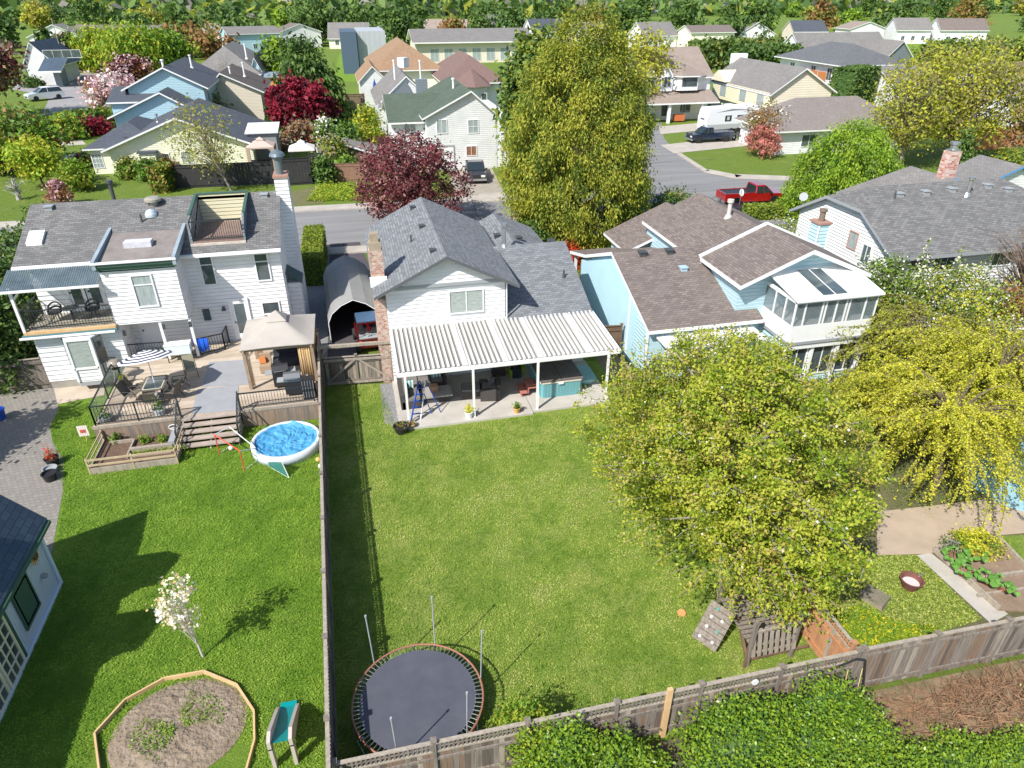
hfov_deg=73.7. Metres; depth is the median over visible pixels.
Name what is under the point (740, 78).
suburban house
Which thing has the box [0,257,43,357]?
evergreen tree
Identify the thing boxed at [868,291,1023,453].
weeping tree
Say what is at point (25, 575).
window
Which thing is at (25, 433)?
patio paving
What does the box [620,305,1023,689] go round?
garden ground
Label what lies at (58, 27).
distant house
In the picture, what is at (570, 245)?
shrub
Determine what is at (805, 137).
window
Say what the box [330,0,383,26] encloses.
distant tree
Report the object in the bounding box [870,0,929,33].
distant tree
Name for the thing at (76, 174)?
shrub
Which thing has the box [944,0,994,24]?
distant tree
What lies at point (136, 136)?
suburban house
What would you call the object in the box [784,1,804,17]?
distant tree
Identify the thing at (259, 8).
distant woods
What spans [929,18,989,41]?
distant house
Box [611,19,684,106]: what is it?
deciduous tree
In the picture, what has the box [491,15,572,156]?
deciduous tree
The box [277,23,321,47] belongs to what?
distant house
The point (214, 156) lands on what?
deciduous tree
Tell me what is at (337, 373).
wooden gate
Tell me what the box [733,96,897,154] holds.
suburban house
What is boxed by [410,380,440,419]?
step ladder
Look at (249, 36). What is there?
distant house
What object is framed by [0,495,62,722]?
garden studio
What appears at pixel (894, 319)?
weeping tree
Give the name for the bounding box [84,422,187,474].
raised garden bed
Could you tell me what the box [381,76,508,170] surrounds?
suburban house
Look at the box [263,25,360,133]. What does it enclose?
deciduous tree
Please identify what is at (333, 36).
distant house
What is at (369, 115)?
shrub
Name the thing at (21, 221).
evergreen tree
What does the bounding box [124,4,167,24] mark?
distant tree
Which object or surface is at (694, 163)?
kerb
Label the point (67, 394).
garden path
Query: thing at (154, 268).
suburban house
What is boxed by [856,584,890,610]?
stone slab
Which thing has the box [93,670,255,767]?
round flower bed
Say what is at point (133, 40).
willow tree
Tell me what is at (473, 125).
window
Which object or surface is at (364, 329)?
off road buggy
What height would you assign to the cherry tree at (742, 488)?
8.184 m
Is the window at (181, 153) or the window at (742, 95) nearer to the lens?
the window at (181, 153)
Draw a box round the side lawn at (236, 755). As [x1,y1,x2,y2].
[0,385,325,767]
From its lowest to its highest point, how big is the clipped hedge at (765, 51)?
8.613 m
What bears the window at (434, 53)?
in the long building at (480, 45)
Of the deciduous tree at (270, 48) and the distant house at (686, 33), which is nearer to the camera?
the deciduous tree at (270, 48)
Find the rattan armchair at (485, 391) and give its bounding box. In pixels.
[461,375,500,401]
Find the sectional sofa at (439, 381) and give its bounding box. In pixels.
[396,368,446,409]
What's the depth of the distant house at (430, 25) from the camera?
262.03 m
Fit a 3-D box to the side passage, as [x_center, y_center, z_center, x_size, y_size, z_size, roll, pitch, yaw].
[4.790,-2.595,39.479,1.500,0.001,13.000,-7,31,-11]
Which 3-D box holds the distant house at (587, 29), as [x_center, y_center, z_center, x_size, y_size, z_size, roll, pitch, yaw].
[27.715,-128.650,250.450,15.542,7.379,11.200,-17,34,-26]
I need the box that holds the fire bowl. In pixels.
[900,571,924,591]
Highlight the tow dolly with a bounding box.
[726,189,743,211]
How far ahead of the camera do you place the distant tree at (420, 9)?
356.25 m
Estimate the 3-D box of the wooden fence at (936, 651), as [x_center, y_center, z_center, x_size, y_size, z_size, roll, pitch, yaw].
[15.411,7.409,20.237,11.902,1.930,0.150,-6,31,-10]
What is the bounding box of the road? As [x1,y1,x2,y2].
[13,66,98,114]
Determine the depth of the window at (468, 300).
33.75 m
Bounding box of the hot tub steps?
[516,378,535,396]
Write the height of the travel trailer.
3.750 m
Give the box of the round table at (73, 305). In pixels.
[61,304,78,320]
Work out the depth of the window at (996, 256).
42.23 m
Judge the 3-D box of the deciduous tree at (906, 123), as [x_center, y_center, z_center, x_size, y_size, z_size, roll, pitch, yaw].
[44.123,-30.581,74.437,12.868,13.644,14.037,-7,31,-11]
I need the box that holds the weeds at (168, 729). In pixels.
[128,690,225,763]
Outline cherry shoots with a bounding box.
[592,324,880,641]
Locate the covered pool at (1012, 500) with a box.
[960,434,1023,511]
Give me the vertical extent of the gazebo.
3.250 m
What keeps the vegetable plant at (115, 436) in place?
on the raised garden bed at (119, 455)
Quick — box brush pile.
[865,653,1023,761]
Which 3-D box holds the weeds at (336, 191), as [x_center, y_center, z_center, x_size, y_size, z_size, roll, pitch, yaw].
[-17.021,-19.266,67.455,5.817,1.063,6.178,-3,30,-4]
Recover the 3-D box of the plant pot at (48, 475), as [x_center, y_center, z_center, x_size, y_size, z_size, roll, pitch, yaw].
[-18.993,3.797,28.054,0.583,0.370,0.574,-7,31,-11]
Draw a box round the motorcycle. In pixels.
[732,130,739,140]
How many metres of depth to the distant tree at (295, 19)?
312.73 m
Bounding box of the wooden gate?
[317,341,393,387]
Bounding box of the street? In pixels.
[0,120,836,257]
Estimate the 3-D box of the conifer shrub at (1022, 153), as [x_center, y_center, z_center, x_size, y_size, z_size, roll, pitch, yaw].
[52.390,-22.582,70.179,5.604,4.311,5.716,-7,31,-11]
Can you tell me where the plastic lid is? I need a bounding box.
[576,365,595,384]
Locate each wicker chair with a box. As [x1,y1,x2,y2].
[46,301,61,321]
[84,298,99,317]
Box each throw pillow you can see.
[406,380,412,388]
[431,369,440,376]
[488,377,494,384]
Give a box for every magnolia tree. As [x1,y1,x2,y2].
[74,67,139,108]
[145,571,203,656]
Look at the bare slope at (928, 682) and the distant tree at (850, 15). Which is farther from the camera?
the distant tree at (850, 15)
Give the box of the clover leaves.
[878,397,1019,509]
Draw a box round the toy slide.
[266,700,299,767]
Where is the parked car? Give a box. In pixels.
[23,85,64,100]
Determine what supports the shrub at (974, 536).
in the garden bed at (1011, 569)
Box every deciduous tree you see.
[0,39,34,97]
[0,101,84,174]
[0,130,70,186]
[141,23,202,63]
[155,92,242,190]
[212,87,233,108]
[251,31,290,71]
[261,68,341,134]
[349,124,475,221]
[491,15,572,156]
[512,85,569,154]
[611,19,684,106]
[739,97,791,144]
[851,38,982,167]
[904,25,1023,159]
[984,77,1023,154]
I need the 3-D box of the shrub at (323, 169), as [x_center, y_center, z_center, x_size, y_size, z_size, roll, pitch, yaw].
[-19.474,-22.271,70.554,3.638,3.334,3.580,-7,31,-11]
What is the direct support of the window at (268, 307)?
in the suburban house at (154, 268)
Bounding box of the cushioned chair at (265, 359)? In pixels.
[259,352,272,372]
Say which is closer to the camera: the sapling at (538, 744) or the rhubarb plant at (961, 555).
the sapling at (538, 744)
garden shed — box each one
[244,122,280,159]
[260,72,278,84]
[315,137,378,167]
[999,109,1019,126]
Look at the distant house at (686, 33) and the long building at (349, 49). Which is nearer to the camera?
the long building at (349, 49)
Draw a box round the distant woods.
[0,0,1022,20]
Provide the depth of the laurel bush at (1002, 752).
17.61 m
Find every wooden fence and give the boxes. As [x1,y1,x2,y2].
[0,356,52,391]
[172,160,273,188]
[281,156,312,184]
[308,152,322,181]
[316,329,338,767]
[330,646,863,767]
[331,163,367,181]
[339,94,364,112]
[589,323,623,355]
[618,359,859,664]
[847,616,1023,690]
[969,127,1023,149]
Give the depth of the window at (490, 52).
188.71 m
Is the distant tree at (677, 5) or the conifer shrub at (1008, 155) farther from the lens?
the distant tree at (677, 5)
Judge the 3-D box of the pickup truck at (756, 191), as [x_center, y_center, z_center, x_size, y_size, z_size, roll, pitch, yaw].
[22.373,-17.850,64.089,6.220,1.932,2.360,-6,30,-10]
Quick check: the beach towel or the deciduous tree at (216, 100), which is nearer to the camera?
the beach towel
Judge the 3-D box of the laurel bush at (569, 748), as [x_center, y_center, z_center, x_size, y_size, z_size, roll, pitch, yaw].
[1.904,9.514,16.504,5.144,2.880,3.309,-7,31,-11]
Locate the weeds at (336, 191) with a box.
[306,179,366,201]
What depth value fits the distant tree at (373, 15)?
385.87 m
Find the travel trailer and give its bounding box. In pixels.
[697,103,765,132]
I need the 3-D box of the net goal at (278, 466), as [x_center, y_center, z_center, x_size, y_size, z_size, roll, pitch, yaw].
[-10.252,3.171,28.759,2.639,0.784,0.202,24,37,35]
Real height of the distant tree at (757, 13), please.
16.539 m
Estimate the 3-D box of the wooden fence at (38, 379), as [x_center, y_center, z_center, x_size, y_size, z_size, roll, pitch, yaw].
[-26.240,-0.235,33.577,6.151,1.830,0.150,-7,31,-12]
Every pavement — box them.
[0,191,594,227]
[327,230,603,254]
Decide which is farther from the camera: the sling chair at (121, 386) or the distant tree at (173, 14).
the distant tree at (173, 14)
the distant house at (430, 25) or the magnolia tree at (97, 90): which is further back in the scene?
the distant house at (430, 25)
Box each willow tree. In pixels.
[64,18,117,73]
[87,9,178,80]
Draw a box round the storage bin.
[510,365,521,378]
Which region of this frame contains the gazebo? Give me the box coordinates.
[239,310,317,389]
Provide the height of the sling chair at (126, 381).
1.015 m
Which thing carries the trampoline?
on the back lawn at (597, 369)
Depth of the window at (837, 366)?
35.15 m
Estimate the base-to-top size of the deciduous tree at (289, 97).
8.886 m
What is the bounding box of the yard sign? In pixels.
[76,425,89,440]
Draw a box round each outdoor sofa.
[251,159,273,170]
[273,347,299,365]
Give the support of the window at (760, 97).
in the suburban house at (740, 78)
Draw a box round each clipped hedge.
[53,105,116,127]
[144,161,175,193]
[301,223,327,286]
[685,34,786,69]
[724,39,804,65]
[742,199,798,219]
[829,64,881,102]
[910,33,1023,70]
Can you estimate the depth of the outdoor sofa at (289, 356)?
34.68 m
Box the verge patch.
[292,186,322,205]
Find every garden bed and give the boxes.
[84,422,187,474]
[932,531,1023,611]
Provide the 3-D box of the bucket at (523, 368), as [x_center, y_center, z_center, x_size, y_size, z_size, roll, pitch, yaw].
[0.529,-0.744,35.678,0.410,0.410,0.404,-7,31,-11]
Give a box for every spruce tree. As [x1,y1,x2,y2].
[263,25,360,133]
[935,123,982,172]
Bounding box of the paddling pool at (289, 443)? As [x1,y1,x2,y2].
[250,420,318,466]
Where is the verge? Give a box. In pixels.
[0,184,312,221]
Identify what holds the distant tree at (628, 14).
on the ground at (752, 162)
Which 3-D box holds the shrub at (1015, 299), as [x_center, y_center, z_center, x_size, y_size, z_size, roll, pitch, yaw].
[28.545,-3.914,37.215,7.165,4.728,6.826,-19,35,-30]
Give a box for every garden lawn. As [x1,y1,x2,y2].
[796,553,981,646]
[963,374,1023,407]
[1001,535,1023,559]
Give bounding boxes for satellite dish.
[799,192,807,203]
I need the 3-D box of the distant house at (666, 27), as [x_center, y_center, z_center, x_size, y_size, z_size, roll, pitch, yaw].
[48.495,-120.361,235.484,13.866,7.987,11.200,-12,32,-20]
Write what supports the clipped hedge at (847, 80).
on the ground at (752, 162)
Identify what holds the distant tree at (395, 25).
on the ground at (752, 162)
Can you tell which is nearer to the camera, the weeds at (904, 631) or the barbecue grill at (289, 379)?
the weeds at (904, 631)
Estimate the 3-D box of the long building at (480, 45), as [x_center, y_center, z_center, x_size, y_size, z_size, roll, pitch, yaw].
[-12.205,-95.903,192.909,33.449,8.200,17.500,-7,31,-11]
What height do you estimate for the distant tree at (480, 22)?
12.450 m
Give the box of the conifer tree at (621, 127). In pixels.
[493,0,664,258]
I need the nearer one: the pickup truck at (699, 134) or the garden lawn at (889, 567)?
the garden lawn at (889, 567)
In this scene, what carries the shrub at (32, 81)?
on the ground at (752, 162)
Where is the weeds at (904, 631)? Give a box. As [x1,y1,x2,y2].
[834,603,942,645]
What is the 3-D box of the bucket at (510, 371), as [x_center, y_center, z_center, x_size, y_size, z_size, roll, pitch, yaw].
[-0.022,-0.603,35.435,0.410,0.410,0.404,-7,31,-11]
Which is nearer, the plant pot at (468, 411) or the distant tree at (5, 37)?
the plant pot at (468, 411)
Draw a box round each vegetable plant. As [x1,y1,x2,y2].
[107,431,120,444]
[137,433,154,444]
[155,433,168,442]
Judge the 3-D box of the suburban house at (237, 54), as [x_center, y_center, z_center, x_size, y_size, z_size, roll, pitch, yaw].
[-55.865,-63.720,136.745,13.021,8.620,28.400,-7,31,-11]
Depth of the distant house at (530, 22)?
255.75 m
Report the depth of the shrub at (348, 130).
78.20 m
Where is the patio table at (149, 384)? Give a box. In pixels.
[139,375,169,401]
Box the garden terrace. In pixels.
[877,499,1023,554]
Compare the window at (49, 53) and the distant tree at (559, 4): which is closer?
the window at (49, 53)
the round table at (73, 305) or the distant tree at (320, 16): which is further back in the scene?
the distant tree at (320, 16)
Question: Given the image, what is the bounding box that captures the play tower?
[692,564,808,668]
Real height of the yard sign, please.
0.852 m
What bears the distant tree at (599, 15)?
on the ground at (752, 162)
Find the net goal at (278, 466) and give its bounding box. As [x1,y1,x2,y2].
[253,444,289,477]
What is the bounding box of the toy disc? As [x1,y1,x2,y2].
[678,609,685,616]
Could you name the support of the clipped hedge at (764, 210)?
on the ground at (752, 162)
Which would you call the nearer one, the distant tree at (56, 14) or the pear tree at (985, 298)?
the pear tree at (985, 298)
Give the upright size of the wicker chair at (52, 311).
0.887 m
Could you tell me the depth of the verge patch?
66.34 m
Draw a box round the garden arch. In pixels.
[838,658,866,709]
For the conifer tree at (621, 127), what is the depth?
47.77 m
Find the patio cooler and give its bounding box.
[163,339,193,362]
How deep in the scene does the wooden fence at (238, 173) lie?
69.58 m
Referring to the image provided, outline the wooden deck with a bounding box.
[88,326,318,451]
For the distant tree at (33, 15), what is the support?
on the ground at (752, 162)
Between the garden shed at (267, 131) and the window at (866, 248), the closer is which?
the window at (866, 248)
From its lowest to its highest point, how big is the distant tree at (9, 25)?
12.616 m
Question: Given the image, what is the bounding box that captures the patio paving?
[0,387,63,553]
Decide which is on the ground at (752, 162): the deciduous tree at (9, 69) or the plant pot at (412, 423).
the deciduous tree at (9, 69)
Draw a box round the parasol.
[117,350,175,396]
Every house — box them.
[0,149,310,388]
[21,38,81,86]
[26,23,88,54]
[74,25,125,35]
[82,98,267,174]
[106,55,219,126]
[140,25,196,56]
[202,23,227,46]
[202,41,267,74]
[216,62,271,119]
[219,25,279,51]
[252,53,266,71]
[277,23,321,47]
[327,22,369,48]
[355,37,440,107]
[364,197,620,429]
[370,57,427,133]
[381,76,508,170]
[424,19,467,28]
[431,51,501,106]
[484,14,504,27]
[523,18,563,42]
[567,21,611,45]
[570,192,885,379]
[615,46,719,123]
[627,22,678,46]
[676,25,736,46]
[710,53,836,106]
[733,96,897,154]
[734,22,776,38]
[774,41,906,85]
[781,20,827,38]
[783,32,912,65]
[789,141,1023,310]
[834,21,886,36]
[872,65,937,105]
[883,18,933,43]
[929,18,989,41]
[940,61,1023,117]
[954,155,1023,187]
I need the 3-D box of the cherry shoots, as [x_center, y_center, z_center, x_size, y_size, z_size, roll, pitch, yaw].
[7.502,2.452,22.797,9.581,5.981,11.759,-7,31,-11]
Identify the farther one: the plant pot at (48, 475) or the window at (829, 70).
the window at (829, 70)
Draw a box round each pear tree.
[853,245,936,341]
[902,250,1023,342]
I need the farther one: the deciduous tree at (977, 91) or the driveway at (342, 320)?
the deciduous tree at (977, 91)
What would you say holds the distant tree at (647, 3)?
on the ground at (752, 162)
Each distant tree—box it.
[0,9,26,47]
[0,29,13,44]
[14,0,54,28]
[20,0,66,26]
[59,0,120,25]
[68,0,89,21]
[109,11,156,26]
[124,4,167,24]
[154,12,239,59]
[156,4,205,54]
[195,1,239,27]
[202,6,266,40]
[264,8,291,25]
[283,0,332,27]
[289,0,340,41]
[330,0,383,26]
[368,5,386,24]
[369,0,428,44]
[404,2,433,25]
[434,14,469,28]
[454,6,498,27]
[477,0,504,16]
[487,1,549,27]
[527,6,564,18]
[551,0,569,16]
[564,3,610,21]
[606,0,649,39]
[628,0,655,19]
[657,0,707,32]
[662,0,697,19]
[711,5,745,35]
[740,0,780,35]
[741,0,778,29]
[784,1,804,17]
[800,0,842,31]
[831,4,869,28]
[858,0,878,16]
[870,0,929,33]
[902,6,926,17]
[926,0,953,18]
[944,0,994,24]
[977,0,995,15]
[1011,0,1023,15]
[1015,14,1023,32]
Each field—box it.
[334,54,356,81]
[907,44,928,56]
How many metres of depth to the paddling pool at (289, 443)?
29.84 m
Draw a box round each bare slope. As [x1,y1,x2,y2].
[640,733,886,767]
[854,659,1023,757]
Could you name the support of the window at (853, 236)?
in the suburban house at (911, 210)
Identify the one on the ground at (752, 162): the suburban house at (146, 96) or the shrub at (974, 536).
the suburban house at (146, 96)
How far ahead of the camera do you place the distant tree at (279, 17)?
381.98 m
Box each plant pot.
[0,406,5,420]
[40,469,56,482]
[41,464,57,471]
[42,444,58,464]
[95,403,113,421]
[151,398,164,415]
[392,420,409,434]
[407,420,415,427]
[464,402,474,418]
[512,401,521,413]
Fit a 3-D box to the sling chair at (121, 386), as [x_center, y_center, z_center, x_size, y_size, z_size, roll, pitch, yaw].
[-17.619,0.358,31.481,0.851,1.015,0.592,1,30,2]
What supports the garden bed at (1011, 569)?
on the garden ground at (892, 503)
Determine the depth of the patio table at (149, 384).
31.68 m
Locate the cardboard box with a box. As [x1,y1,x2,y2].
[429,383,437,392]
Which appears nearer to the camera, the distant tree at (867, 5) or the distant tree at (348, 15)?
the distant tree at (348, 15)
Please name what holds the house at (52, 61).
on the ground at (752, 162)
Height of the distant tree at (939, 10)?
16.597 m
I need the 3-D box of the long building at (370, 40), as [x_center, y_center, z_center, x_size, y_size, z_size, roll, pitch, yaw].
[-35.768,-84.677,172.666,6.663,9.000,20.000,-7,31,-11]
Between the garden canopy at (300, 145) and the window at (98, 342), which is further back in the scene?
the garden canopy at (300, 145)
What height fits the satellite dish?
0.903 m
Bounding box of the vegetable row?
[132,444,187,453]
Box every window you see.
[14,575,39,626]
[42,50,81,57]
[60,335,108,365]
[61,334,114,381]
[67,341,95,367]
[90,154,104,168]
[128,273,159,307]
[180,151,193,162]
[197,257,217,285]
[202,309,211,320]
[252,253,271,281]
[261,300,280,314]
[404,124,415,134]
[430,49,438,61]
[436,119,447,133]
[444,48,452,58]
[448,288,483,314]
[458,48,466,53]
[466,145,476,155]
[468,119,478,133]
[472,48,480,60]
[481,93,486,99]
[486,48,494,59]
[500,47,508,59]
[660,105,667,116]
[663,76,671,87]
[672,77,702,90]
[679,104,690,112]
[682,77,697,85]
[720,85,726,95]
[739,89,745,101]
[756,93,763,105]
[788,348,808,374]
[800,134,817,146]
[808,345,834,373]
[825,68,832,80]
[833,343,858,370]
[846,230,859,250]
[858,243,872,265]
[906,259,931,274]
[932,257,955,271]
[989,251,1014,266]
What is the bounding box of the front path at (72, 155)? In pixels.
[0,153,80,172]
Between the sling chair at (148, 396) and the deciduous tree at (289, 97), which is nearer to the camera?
the sling chair at (148, 396)
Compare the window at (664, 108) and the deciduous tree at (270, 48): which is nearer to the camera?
the window at (664, 108)
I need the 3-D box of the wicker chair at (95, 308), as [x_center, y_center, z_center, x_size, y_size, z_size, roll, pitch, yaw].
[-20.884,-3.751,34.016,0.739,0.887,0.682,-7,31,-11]
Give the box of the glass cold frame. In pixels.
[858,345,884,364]
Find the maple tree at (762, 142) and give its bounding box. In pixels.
[741,121,783,158]
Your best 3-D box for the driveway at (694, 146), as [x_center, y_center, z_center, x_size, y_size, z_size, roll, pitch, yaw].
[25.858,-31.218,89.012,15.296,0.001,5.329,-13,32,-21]
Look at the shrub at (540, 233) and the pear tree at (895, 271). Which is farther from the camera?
the shrub at (540, 233)
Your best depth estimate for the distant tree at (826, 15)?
277.56 m
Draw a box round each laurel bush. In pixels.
[500,702,679,767]
[660,661,961,767]
[906,683,1023,767]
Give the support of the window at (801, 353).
in the suburban house at (696, 260)
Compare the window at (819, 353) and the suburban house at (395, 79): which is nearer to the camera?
the window at (819, 353)
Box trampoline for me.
[351,596,483,765]
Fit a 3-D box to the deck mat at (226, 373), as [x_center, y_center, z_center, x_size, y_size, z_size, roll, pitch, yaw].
[-14.109,-0.547,34.025,2.243,0.010,2.872,-7,31,-11]
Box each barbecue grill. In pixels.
[265,363,295,386]
[277,370,307,394]
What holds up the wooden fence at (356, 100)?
on the ground at (752, 162)
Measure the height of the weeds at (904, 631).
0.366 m
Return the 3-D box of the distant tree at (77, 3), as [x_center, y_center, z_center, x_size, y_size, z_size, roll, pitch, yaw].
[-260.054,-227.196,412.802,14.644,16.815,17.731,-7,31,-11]
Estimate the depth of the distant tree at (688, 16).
305.18 m
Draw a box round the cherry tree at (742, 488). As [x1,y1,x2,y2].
[563,321,895,621]
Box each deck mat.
[192,385,238,413]
[202,360,248,386]
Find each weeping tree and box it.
[774,116,906,224]
[810,345,967,453]
[816,292,1015,404]
[833,348,1023,548]
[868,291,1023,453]
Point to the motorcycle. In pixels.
(736, 135)
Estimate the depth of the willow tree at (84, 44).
162.75 m
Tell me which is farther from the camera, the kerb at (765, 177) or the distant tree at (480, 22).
the distant tree at (480, 22)
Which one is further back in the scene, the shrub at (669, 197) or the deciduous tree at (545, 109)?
the deciduous tree at (545, 109)
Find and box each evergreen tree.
[0,223,38,308]
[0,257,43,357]
[0,295,42,396]
[10,199,39,246]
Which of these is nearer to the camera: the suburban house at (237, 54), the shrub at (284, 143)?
the shrub at (284, 143)
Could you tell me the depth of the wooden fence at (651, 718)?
17.68 m
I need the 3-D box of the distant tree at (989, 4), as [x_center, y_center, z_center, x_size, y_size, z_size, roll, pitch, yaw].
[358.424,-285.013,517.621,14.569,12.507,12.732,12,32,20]
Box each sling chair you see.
[114,379,142,403]
[122,375,146,398]
[139,392,162,407]
[162,377,184,401]
[170,367,189,391]
[180,353,198,379]
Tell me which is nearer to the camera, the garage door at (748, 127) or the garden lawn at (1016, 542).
the garden lawn at (1016, 542)
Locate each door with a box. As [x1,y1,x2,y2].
[0,616,25,688]
[0,673,10,715]
[65,288,90,311]
[85,277,109,308]
[137,322,163,347]
[227,297,251,339]
[428,145,454,170]
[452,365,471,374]
[746,127,769,150]
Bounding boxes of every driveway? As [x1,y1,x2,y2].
[328,242,374,356]
[449,167,502,196]
[455,192,504,197]
[659,123,697,133]
[661,139,746,152]
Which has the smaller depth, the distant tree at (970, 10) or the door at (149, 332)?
the door at (149, 332)
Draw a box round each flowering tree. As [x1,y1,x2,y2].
[40,177,76,202]
[774,214,799,235]
[879,302,961,378]
[964,309,1023,399]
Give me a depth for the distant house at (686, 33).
227.75 m
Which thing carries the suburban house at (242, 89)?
on the ground at (752, 162)
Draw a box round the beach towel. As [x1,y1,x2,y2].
[193,338,209,352]
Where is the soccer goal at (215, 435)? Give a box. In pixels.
[214,426,255,470]
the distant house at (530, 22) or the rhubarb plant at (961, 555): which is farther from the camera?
the distant house at (530, 22)
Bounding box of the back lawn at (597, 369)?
[325,360,846,767]
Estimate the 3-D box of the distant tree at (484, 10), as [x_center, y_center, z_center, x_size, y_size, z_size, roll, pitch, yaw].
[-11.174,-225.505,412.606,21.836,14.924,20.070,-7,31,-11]
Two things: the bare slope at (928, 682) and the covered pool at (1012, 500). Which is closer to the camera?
the bare slope at (928, 682)
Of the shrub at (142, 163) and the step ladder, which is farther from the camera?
the shrub at (142, 163)
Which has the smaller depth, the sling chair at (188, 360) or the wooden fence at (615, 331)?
the sling chair at (188, 360)
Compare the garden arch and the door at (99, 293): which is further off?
the door at (99, 293)
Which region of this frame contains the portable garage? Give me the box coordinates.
[323,255,373,343]
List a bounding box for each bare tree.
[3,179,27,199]
[215,53,236,72]
[976,223,1023,321]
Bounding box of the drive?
[60,139,84,145]
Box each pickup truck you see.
[465,159,486,181]
[684,126,734,142]
[714,181,783,202]
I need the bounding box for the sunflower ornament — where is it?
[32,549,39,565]
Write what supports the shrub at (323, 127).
on the ground at (752, 162)
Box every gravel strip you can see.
[306,255,328,356]
[380,383,397,425]
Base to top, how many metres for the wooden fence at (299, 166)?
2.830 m
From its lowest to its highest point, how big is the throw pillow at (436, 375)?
0.360 m
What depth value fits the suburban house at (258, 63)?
129.82 m
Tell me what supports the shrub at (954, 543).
in the garden bed at (1011, 569)
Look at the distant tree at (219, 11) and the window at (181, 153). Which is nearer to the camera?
the window at (181, 153)
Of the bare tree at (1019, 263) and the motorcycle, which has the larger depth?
the motorcycle
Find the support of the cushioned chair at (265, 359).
on the wooden deck
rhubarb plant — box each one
[941,545,972,562]
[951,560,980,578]
[963,544,988,563]
[973,566,1000,586]
[988,572,1020,595]
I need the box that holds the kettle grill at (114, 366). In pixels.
[107,359,123,381]
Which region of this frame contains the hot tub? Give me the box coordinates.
[529,359,582,397]
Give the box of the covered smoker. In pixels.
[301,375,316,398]
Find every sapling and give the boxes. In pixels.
[483,681,552,767]
[508,697,563,767]
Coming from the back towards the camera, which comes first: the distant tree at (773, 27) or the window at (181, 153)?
the distant tree at (773, 27)
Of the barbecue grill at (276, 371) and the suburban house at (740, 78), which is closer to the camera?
the barbecue grill at (276, 371)
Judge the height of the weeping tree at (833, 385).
3.032 m
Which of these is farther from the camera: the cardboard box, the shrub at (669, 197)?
the shrub at (669, 197)
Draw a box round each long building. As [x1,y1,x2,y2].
[339,28,358,73]
[354,27,385,67]
[406,28,529,63]
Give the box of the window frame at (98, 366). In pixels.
[63,338,103,381]
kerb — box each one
[677,153,708,171]
[704,169,740,177]
[736,174,790,179]
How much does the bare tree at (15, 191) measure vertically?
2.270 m
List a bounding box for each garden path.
[54,384,104,403]
[917,553,1007,621]
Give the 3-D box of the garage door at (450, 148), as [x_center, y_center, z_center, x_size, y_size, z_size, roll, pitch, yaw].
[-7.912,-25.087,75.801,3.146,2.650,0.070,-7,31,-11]
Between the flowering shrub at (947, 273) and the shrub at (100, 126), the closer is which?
the flowering shrub at (947, 273)
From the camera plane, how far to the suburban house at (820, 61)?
126.99 m
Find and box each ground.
[0,10,1023,746]
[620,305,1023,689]
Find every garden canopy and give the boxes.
[245,137,276,170]
[288,139,314,160]
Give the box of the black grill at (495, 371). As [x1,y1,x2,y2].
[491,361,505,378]
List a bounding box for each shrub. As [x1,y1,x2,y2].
[20,74,46,87]
[41,104,92,140]
[49,157,107,191]
[70,151,93,167]
[78,113,116,136]
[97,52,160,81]
[110,150,143,181]
[131,155,159,182]
[151,153,179,164]
[279,114,318,143]
[279,131,292,152]
[308,152,340,184]
[311,111,337,146]
[311,132,356,161]
[326,114,363,140]
[331,150,362,173]
[348,100,387,144]
[517,218,563,241]
[562,238,587,270]
[645,182,695,211]
[912,238,994,299]
[939,534,963,555]
[946,521,1010,566]
[961,273,1023,341]
[986,143,1023,164]
[1005,145,1023,165]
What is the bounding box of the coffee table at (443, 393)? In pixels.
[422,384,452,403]
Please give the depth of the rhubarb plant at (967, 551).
23.83 m
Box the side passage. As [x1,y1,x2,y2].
[594,355,629,384]
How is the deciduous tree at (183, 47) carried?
on the ground at (752, 162)
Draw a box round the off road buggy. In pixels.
[352,311,378,352]

